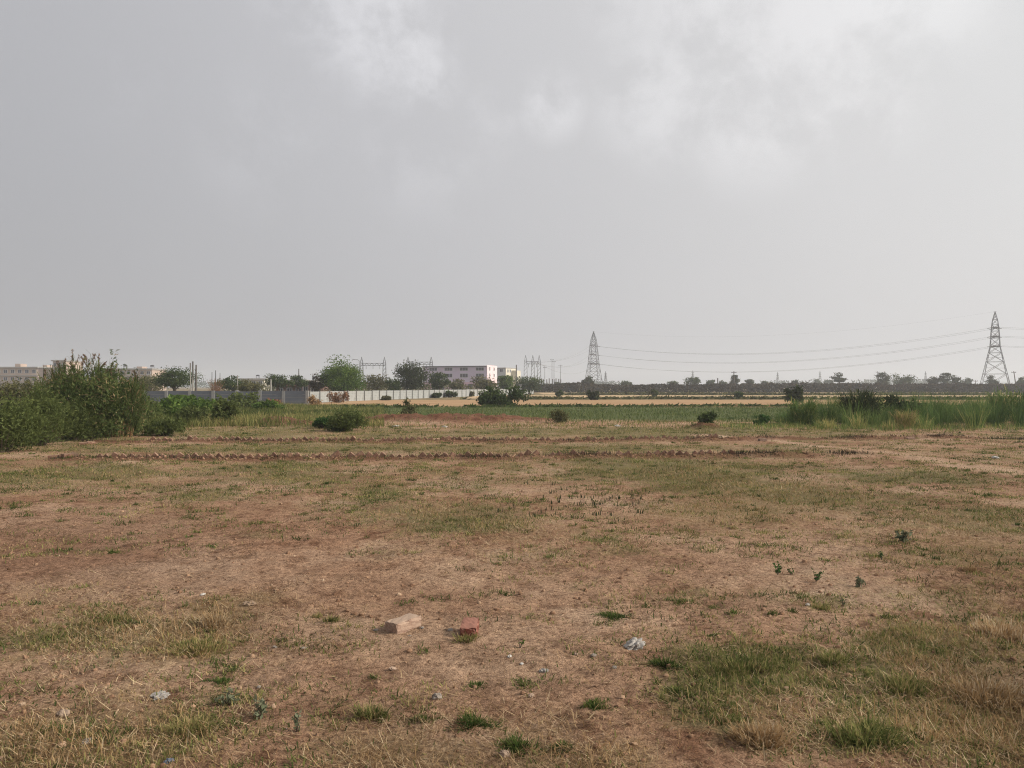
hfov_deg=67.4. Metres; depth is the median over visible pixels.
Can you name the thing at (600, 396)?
stubble field
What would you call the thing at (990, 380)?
tree
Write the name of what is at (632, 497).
burnt stubs
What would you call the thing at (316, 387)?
bushy tree
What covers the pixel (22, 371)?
apartment block
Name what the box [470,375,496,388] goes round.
bushy tree
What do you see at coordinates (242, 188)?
sky
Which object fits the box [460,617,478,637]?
brick
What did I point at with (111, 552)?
grass tuft
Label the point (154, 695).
plastic wrapper
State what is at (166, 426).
shrub
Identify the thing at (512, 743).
grass tuft
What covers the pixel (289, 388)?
house
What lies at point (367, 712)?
grass tuft
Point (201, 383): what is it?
distant woods
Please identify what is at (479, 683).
grass tuft
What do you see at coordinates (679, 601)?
grass tuft
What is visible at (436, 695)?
stone
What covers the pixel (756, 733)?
grass tuft
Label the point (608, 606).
weeds
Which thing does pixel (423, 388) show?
scrub belt
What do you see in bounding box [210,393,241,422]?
shrub
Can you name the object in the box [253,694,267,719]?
weed plant
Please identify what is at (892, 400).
thicket bush
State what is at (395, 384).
bushy tree
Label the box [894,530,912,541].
weed plant
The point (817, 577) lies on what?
weed plant
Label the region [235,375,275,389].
house
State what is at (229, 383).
bushy tree
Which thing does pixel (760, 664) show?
grass tuft
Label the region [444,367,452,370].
window
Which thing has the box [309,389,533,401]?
white panel wall
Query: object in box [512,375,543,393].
bushy tree
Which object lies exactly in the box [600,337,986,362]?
power line
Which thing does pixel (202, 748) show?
soil rubble
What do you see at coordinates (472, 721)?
grass tuft
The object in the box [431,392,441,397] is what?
shrub
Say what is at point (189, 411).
thicket bush
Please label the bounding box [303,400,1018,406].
stubble field
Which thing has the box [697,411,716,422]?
shrub
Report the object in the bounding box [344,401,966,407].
bund grass
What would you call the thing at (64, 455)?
brick
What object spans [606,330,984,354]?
power line
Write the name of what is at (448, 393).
shrub
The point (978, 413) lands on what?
marsh grass
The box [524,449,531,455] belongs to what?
brick
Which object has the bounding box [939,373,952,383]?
tree
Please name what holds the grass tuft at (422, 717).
on the ground at (450, 665)
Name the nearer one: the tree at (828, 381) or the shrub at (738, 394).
the shrub at (738, 394)
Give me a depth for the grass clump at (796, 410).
29.58 m
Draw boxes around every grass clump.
[786,394,821,423]
[890,409,919,428]
[984,384,1023,418]
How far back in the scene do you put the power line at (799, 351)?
351.38 m
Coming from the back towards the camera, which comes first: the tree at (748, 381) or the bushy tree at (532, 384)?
the tree at (748, 381)
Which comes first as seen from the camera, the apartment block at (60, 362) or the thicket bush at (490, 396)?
the thicket bush at (490, 396)
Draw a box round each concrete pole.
[192,361,193,390]
[195,365,196,390]
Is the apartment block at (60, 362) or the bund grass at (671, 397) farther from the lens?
the apartment block at (60, 362)
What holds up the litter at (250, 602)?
on the ground at (450, 665)
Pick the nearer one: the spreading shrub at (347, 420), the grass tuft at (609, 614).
the grass tuft at (609, 614)
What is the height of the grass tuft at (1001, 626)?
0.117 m
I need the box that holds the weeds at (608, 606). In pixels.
[0,420,1023,767]
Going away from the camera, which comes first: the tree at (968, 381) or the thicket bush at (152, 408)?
the thicket bush at (152, 408)
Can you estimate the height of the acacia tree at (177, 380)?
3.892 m
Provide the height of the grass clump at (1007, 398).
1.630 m
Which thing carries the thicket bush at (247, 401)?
on the ground at (450, 665)
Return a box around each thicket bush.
[17,349,158,439]
[116,376,157,433]
[142,396,168,420]
[145,396,181,416]
[168,404,210,420]
[169,394,197,410]
[179,396,215,413]
[216,391,260,407]
[251,399,286,409]
[475,385,531,405]
[880,394,924,417]
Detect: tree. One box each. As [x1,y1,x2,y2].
[131,372,167,390]
[149,365,203,390]
[212,375,248,390]
[233,379,265,390]
[263,373,294,394]
[289,374,308,390]
[306,373,325,391]
[316,354,367,390]
[361,374,391,389]
[385,378,401,389]
[391,360,433,389]
[429,372,450,389]
[449,378,464,389]
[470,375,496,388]
[497,375,513,388]
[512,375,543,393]
[581,376,594,384]
[619,380,631,384]
[682,377,700,384]
[706,379,714,383]
[729,375,740,383]
[744,379,753,383]
[822,379,833,384]
[829,372,847,382]
[874,372,890,384]
[889,373,919,384]
[926,376,940,383]
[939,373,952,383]
[950,375,960,383]
[961,378,972,383]
[984,375,999,385]
[1016,377,1023,390]
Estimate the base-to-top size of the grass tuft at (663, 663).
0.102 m
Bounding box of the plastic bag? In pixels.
[623,637,645,649]
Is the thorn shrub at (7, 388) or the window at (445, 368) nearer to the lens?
the thorn shrub at (7, 388)
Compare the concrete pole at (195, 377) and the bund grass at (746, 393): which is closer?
the concrete pole at (195, 377)
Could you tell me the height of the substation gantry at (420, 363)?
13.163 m
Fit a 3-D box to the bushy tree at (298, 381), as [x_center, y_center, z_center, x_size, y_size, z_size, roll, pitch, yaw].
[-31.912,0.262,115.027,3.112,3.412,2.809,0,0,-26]
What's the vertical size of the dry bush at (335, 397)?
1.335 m
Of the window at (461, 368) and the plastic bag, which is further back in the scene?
the window at (461, 368)
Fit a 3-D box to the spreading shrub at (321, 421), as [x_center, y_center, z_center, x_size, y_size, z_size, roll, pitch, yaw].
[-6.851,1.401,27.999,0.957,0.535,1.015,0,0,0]
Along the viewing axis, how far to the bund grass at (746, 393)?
137.88 m
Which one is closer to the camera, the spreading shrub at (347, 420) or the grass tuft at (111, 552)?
the grass tuft at (111, 552)
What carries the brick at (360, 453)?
on the ground at (450, 665)
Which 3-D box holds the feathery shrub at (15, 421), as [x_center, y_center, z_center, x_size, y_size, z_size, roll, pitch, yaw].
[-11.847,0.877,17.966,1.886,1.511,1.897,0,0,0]
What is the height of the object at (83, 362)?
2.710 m
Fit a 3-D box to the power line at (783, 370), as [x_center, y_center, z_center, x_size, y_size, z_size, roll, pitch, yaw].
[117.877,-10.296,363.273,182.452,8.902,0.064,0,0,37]
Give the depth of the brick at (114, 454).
16.28 m
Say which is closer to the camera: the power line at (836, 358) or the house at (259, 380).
the house at (259, 380)
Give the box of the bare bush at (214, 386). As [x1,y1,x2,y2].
[207,379,225,390]
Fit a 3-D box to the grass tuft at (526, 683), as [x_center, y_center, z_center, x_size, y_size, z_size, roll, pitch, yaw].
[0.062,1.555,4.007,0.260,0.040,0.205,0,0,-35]
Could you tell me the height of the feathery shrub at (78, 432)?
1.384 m
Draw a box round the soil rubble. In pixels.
[0,434,1023,767]
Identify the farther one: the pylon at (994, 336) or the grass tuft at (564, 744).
the pylon at (994, 336)
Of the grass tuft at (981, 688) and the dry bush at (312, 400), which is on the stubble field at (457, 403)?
the dry bush at (312, 400)
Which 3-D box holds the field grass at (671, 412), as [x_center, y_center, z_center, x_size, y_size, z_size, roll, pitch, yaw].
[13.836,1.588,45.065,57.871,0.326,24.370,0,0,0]
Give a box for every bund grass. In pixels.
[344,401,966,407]
[459,394,1001,399]
[556,390,1022,394]
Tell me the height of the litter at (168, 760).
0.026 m
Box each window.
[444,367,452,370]
[460,367,467,370]
[460,373,467,377]
[476,367,483,370]
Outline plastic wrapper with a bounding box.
[150,690,169,699]
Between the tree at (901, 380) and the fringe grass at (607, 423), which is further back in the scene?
the tree at (901, 380)
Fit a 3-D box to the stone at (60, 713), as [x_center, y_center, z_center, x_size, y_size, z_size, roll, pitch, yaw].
[-2.127,1.561,3.640,0.072,0.030,0.055,2,3,25]
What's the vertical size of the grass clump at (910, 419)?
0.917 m
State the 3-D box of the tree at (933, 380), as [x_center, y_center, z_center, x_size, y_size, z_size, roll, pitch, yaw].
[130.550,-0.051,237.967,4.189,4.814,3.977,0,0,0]
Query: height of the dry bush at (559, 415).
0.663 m
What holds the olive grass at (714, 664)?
on the ground at (450, 665)
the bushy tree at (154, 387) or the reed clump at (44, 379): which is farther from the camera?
the bushy tree at (154, 387)
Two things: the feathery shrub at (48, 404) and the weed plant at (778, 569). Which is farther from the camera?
the feathery shrub at (48, 404)
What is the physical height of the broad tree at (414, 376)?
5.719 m
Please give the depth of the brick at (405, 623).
4.85 m
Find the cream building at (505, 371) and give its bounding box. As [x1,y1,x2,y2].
[497,368,520,387]
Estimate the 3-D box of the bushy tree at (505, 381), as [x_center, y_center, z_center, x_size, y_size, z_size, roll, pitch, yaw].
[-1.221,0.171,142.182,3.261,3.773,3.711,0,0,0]
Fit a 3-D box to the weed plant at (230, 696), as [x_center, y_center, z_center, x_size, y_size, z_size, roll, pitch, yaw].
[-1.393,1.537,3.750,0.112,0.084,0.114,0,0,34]
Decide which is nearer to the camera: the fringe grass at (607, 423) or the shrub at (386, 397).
the fringe grass at (607, 423)
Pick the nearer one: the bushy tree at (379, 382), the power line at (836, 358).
the bushy tree at (379, 382)
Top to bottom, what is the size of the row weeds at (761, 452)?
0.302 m
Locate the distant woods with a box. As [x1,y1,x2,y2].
[168,379,939,387]
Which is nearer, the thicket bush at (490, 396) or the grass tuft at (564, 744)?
the grass tuft at (564, 744)
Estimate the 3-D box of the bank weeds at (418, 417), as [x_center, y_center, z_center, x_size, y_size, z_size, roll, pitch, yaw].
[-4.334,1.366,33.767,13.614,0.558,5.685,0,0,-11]
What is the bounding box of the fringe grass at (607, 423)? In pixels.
[187,419,1023,433]
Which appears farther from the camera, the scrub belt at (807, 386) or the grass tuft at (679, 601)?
the scrub belt at (807, 386)
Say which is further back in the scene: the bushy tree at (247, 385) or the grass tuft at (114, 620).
the bushy tree at (247, 385)
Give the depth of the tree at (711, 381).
254.71 m
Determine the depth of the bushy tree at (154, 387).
91.39 m
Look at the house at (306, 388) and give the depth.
119.98 m
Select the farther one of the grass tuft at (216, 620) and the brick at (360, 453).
the brick at (360, 453)
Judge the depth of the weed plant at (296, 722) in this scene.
3.45 m
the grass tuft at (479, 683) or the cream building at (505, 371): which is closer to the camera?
the grass tuft at (479, 683)
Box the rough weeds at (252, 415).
[138,399,384,426]
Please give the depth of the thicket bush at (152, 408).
31.71 m
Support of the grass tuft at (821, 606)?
on the ground at (450, 665)
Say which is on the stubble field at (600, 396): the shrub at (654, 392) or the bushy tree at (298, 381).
the shrub at (654, 392)
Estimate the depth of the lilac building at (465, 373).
262.62 m
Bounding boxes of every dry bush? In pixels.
[306,394,322,404]
[326,391,349,402]
[547,408,569,422]
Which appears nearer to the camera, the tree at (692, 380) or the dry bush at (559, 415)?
the dry bush at (559, 415)
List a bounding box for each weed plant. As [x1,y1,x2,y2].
[214,687,239,704]
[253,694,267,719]
[291,709,301,731]
[773,561,781,574]
[811,568,823,580]
[855,576,865,586]
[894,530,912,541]
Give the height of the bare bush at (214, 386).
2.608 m
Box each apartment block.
[0,364,51,389]
[51,360,82,378]
[106,365,166,389]
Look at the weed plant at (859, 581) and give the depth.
5.90 m
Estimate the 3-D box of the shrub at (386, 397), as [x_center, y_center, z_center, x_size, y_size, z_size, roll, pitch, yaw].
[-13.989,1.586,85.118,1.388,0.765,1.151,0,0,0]
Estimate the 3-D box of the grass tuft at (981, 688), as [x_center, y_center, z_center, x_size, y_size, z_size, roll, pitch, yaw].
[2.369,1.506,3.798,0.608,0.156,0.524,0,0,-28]
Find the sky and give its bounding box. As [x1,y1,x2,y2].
[0,0,1023,386]
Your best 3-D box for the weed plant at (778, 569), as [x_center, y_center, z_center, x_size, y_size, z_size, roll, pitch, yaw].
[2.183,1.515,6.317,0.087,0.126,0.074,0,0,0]
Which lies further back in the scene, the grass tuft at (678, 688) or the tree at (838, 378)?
the tree at (838, 378)
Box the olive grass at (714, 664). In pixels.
[0,418,1023,767]
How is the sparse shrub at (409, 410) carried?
on the ground at (450, 665)
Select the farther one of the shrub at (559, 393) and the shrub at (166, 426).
the shrub at (559, 393)
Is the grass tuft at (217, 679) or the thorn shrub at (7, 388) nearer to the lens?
the grass tuft at (217, 679)
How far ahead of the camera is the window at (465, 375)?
261.93 m
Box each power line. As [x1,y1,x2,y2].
[599,329,981,353]
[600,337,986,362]
[600,348,978,371]
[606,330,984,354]
[611,348,985,371]
[637,338,988,362]
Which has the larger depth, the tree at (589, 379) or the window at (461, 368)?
the window at (461, 368)
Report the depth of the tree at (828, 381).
419.58 m
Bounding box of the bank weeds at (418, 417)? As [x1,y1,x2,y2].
[248,410,552,422]
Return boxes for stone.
[56,709,69,716]
[81,738,90,744]
[432,693,441,699]
[498,750,510,757]
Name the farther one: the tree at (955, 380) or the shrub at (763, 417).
the tree at (955, 380)
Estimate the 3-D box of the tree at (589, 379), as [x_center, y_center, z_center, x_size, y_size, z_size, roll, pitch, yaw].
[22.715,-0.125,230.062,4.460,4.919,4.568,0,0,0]
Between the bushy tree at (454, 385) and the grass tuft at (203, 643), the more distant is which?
the bushy tree at (454, 385)
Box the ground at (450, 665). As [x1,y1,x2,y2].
[0,387,1023,767]
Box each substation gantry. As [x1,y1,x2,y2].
[360,357,385,380]
[406,357,432,388]
[524,355,540,378]
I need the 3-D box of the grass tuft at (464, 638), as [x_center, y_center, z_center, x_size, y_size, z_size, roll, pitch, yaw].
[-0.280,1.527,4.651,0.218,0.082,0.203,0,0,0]
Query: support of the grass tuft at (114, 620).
on the ground at (450, 665)
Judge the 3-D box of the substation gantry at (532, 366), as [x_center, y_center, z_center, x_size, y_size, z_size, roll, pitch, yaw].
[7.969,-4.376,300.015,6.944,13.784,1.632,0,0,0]
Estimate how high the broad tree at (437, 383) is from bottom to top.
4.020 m
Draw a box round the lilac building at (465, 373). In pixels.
[421,365,496,389]
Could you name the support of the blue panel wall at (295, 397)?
on the ground at (450, 665)
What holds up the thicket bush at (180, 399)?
on the ground at (450, 665)
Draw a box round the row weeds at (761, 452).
[42,432,1023,460]
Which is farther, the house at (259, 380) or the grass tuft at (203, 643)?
the house at (259, 380)
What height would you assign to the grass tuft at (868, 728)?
0.119 m
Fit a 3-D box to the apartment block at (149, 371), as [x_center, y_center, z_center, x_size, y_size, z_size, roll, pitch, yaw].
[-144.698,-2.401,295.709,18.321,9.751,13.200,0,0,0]
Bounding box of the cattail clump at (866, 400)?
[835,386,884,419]
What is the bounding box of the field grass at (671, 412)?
[204,405,1010,422]
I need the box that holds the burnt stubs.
[494,479,714,523]
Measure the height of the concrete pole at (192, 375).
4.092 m
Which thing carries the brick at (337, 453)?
on the ground at (450, 665)
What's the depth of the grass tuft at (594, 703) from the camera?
3.69 m
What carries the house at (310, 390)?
on the ground at (450, 665)
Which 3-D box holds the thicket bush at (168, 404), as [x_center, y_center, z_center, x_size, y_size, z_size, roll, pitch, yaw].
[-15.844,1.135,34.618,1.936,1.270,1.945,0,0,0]
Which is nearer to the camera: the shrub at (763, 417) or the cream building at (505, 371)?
the shrub at (763, 417)
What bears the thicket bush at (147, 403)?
on the ground at (450, 665)
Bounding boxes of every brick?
[60,453,73,457]
[110,452,118,457]
[330,450,340,457]
[355,451,364,456]
[385,613,421,633]
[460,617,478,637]
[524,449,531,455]
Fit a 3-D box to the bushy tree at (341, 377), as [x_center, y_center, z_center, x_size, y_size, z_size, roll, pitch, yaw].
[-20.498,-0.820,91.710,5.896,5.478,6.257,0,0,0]
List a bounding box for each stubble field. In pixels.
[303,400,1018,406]
[469,395,1021,398]
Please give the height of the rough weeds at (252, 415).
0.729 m
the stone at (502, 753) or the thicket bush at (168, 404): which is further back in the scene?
the thicket bush at (168, 404)
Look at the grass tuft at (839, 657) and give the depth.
4.27 m
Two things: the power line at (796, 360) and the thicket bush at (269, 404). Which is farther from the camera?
the power line at (796, 360)
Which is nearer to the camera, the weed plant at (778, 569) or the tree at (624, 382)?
the weed plant at (778, 569)
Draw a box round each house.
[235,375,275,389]
[276,385,301,394]
[302,380,319,390]
[308,382,330,391]
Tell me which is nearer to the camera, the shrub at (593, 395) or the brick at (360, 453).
the brick at (360, 453)
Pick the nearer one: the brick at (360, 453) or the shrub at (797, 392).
the brick at (360, 453)
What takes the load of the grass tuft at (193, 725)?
on the ground at (450, 665)
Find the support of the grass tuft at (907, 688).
on the ground at (450, 665)
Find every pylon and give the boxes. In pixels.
[585,331,602,383]
[980,312,1009,383]
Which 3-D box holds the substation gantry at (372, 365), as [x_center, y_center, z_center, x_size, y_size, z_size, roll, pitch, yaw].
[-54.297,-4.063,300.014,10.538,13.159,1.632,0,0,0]
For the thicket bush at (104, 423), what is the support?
on the ground at (450, 665)
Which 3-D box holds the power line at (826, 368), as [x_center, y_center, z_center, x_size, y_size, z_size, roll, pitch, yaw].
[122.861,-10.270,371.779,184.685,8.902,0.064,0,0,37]
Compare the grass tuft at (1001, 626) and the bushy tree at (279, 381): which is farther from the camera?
the bushy tree at (279, 381)
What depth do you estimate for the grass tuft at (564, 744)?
3.28 m
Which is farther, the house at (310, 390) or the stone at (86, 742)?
the house at (310, 390)
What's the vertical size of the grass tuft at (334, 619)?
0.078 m
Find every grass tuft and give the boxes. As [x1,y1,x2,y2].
[96,613,137,625]
[103,548,121,553]
[154,707,230,743]
[157,636,236,660]
[193,609,249,629]
[199,673,237,687]
[322,612,349,623]
[342,696,393,727]
[400,712,442,729]
[444,710,508,735]
[452,632,481,642]
[463,680,487,689]
[489,731,548,757]
[513,675,545,689]
[540,738,575,756]
[577,697,621,710]
[591,609,642,622]
[636,655,688,671]
[656,596,699,605]
[661,683,701,696]
[709,647,798,680]
[721,714,796,760]
[810,600,840,609]
[810,645,859,670]
[821,713,919,757]
[869,666,943,701]
[925,669,1023,716]
[951,614,1023,644]
[960,565,981,571]
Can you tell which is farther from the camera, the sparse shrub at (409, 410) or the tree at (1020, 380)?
the tree at (1020, 380)
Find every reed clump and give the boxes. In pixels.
[30,367,67,429]
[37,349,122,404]
[84,367,150,436]
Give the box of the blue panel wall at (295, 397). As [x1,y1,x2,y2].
[144,390,308,403]
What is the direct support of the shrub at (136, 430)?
on the ground at (450, 665)
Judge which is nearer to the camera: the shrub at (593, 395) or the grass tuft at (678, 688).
the grass tuft at (678, 688)
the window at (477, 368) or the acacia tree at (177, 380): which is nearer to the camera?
the acacia tree at (177, 380)
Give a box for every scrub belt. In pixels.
[216,382,517,393]
[534,382,1023,391]
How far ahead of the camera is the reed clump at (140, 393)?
23.07 m
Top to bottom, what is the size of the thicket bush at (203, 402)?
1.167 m
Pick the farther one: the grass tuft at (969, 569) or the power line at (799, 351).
the power line at (799, 351)
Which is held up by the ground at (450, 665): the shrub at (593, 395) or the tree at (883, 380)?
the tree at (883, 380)
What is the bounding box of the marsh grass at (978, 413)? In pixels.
[717,388,1023,431]
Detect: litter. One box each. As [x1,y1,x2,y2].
[163,758,173,763]
[242,600,256,605]
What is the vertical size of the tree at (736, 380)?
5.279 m
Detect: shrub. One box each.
[0,377,49,416]
[0,390,62,452]
[2,376,86,445]
[55,393,101,440]
[124,420,144,435]
[138,415,186,435]
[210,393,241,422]
[312,416,331,428]
[322,407,369,431]
[380,395,391,399]
[401,398,416,413]
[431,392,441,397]
[445,390,457,396]
[555,389,563,396]
[586,390,598,399]
[651,389,658,395]
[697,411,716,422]
[733,391,743,398]
[753,414,771,425]
[783,384,803,402]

